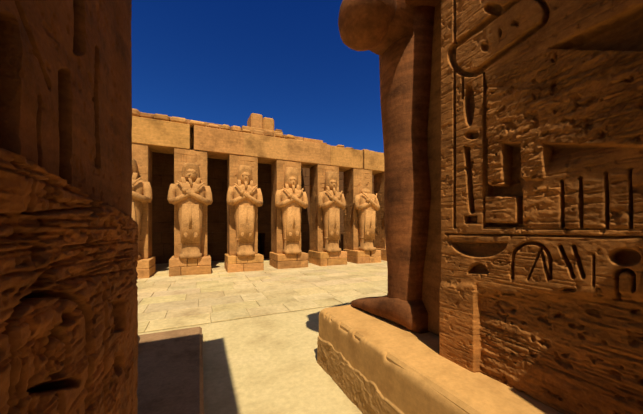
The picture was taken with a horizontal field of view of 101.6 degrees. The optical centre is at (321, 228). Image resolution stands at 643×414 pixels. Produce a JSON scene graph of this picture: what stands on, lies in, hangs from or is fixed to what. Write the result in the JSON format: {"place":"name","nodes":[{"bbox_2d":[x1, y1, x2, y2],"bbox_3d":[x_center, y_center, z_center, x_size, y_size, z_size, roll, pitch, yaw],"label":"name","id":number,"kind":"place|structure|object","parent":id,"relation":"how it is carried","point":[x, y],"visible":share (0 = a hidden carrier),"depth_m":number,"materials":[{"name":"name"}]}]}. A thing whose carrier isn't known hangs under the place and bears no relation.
{"place":"outdoors","nodes":[
{"label":"outdoors","id":0,"kind":"place"},
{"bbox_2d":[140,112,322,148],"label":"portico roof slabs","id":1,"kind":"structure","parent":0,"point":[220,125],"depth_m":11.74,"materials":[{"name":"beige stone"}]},
{"bbox_2d":[138,304,362,413],"bbox_3d":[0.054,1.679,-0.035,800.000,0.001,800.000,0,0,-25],"label":"ground","id":2,"kind":"structure","parent":0,"point":[267,364],"depth_m":3.15,"materials":[{"name":"beige sand"}]},
{"bbox_2d":[137,326,203,413],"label":"stone block","id":3,"kind":"structure","parent":2,"relation":"on","point":[170,372],"depth_m":2.78,"materials":[{"name":"stone"}]},
{"bbox_2d":[0,0,138,413],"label":"gate wall","id":4,"kind":"structure","parent":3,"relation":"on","point":[69,233],"depth_m":0.57,"materials":[{"name":"stone"}]},
{"bbox_2d":[136,248,386,278],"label":"statue pedestals","id":5,"kind":"object","parent":2,"relation":"on","point":[145,268],"visible":0.33,"depth_m":10.39,"materials":[{"name":"stone"}]},
{"bbox_2d":[132,143,147,258],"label":"pillar","id":6,"kind":"structure","parent":5,"relation":"on","point":[140,152],"depth_m":9.20,"materials":[{"name":"stone"}]},
{"bbox_2d":[132,158,152,260],"bbox_3d":[-6.478,-0.631,8.692,1.490,3.398,0.755,0,0,-25],"label":"osiride statue","id":7,"kind":"object","parent":5,"relation":"on","point":[141,192],"visible":0.19,"depth_m":8.75,"materials":[{"name":"stone"}]},
{"bbox_2d":[167,163,212,258],"bbox_3d":[-4.737,-0.640,9.503,1.484,3.420,0.752,0,0,-25],"label":"osiride statue","id":8,"kind":"object","parent":5,"relation":"on","point":[190,195],"visible":1,"depth_m":9.30,"materials":[{"name":"stone"}]},
{"bbox_2d":[174,148,206,256],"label":"pillar","id":9,"kind":"structure","parent":5,"relation":"on","point":[191,158],"depth_m":9.81,"materials":[{"name":"stone"}]},
{"bbox_2d":[227,154,229,254],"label":"pillar","id":10,"kind":"structure","parent":5,"relation":"on","point":[228,208],"depth_m":10.73,"materials":[{"name":"stone"}]},
{"bbox_2d":[229,154,257,254],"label":"pillar","id":11,"kind":"structure","parent":5,"relation":"on","point":[236,161],"depth_m":10.53,"materials":[{"name":"stone"}]},
{"bbox_2d":[226,165,262,256],"bbox_3d":[-2.996,-0.695,10.315,1.408,3.529,0.749,0,0,-25],"label":"osiride statue","id":12,"kind":"object","parent":5,"relation":"on","point":[244,197],"visible":1,"depth_m":10.11,"materials":[{"name":"stone"}]},
{"bbox_2d":[133,143,382,258],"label":"pillars","id":13,"kind":"structure","parent":5,"relation":"on","point":[150,206],"depth_m":9.99,"materials":[{"name":"stone"}]},
{"bbox_2d":[132,116,383,174],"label":"architrave beams","id":14,"kind":"structure","parent":13,"relation":"on","point":[161,136],"depth_m":10.71,"materials":[{"name":"stone"}]},
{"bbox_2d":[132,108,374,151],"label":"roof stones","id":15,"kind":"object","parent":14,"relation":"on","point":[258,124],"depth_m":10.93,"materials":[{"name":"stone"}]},
{"bbox_2d":[271,160,276,252],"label":"pillar","id":16,"kind":"structure","parent":5,"relation":"on","point":[273,213],"depth_m":11.70,"materials":[{"name":"stone"}]},
{"bbox_2d":[277,160,300,252],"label":"pillar","id":17,"kind":"structure","parent":5,"relation":"on","point":[280,175],"depth_m":11.30,"materials":[{"name":"stone"}]},
{"bbox_2d":[275,167,307,254],"bbox_3d":[-1.255,-0.750,11.121,1.474,3.637,0.757,0,0,-25],"label":"osiride statue","id":18,"kind":"object","parent":5,"relation":"on","point":[291,199],"visible":1,"depth_m":10.92,"materials":[{"name":"stone"}]},
{"bbox_2d":[309,165,317,250],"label":"pillar","id":19,"kind":"structure","parent":5,"relation":"on","point":[314,195],"depth_m":12.47,"materials":[{"name":"stone"}]},
{"bbox_2d":[318,164,338,250],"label":"pillar","id":20,"kind":"structure","parent":5,"relation":"on","point":[321,180],"depth_m":12.11,"materials":[{"name":"stone"}]},
{"bbox_2d":[318,171,345,252],"bbox_3d":[0.488,-0.748,11.930,1.432,3.634,0.760,0,0,-25],"label":"osiride statue","id":21,"kind":"object","parent":5,"relation":"on","point":[331,200],"visible":1,"depth_m":11.72,"materials":[{"name":"stone"}]},
{"bbox_2d":[343,168,353,249],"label":"pillar","id":22,"kind":"structure","parent":5,"relation":"on","point":[348,236],"depth_m":13.26,"materials":[{"name":"stone"}]},
{"bbox_2d":[353,169,371,249],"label":"pillar","id":23,"kind":"structure","parent":5,"relation":"on","point":[362,175],"depth_m":12.96,"materials":[{"name":"stone"}]},
{"bbox_2d":[354,188,379,250],"bbox_3d":[2.238,-0.443,12.744,1.443,3.027,0.760,0,0,-25],"label":"osiride statue","id":24,"kind":"object","parent":5,"relation":"on","point":[366,204],"visible":1,"depth_m":12.52,"materials":[{"name":"stone"}]},
{"bbox_2d":[374,172,384,248],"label":"pillar","id":25,"kind":"structure","parent":5,"relation":"on","point":[379,220],"depth_m":14.01,"materials":[{"name":"stone"}]},
{"bbox_2d":[152,149,373,263],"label":"portico wall","id":26,"kind":"structure","parent":2,"relation":"on","point":[162,213],"depth_m":13.37,"materials":[{"name":"brown stone"}]},
{"bbox_2d":[323,309,488,413],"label":"statue plinth","id":27,"kind":"object","parent":2,"relation":"on","point":[463,403],"visible":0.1,"depth_m":1.73,"materials":[{"name":"stone"}]},
{"bbox_2d":[317,305,562,413],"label":"statue plinth face","id":28,"kind":"object","parent":2,"relation":"on","point":[365,375],"visible":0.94,"depth_m":2.16},
{"bbox_2d":[338,0,440,333],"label":"colossus statue","id":29,"kind":"object","parent":28,"relation":"on","point":[396,36],"visible":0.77,"depth_m":2.53,"materials":[{"name":"stone"}]},
{"bbox_2d":[131,0,383,152],"label":"sky","id":30,"kind":"structure","parent":0,"point":[288,62],"materials":[{"name":"blue"}]},
{"bbox_2d":[136,258,387,332],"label":"court paving","id":31,"kind":"structure","parent":0,"point":[268,289],"depth_m":6.89,"materials":[{"name":"stone"}]},
{"bbox_2d":[422,0,642,413],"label":"gate wall","id":32,"kind":"structure","parent":0,"point":[541,293],"depth_m":1.49,"materials":[{"name":"brown stone"}]}
]}

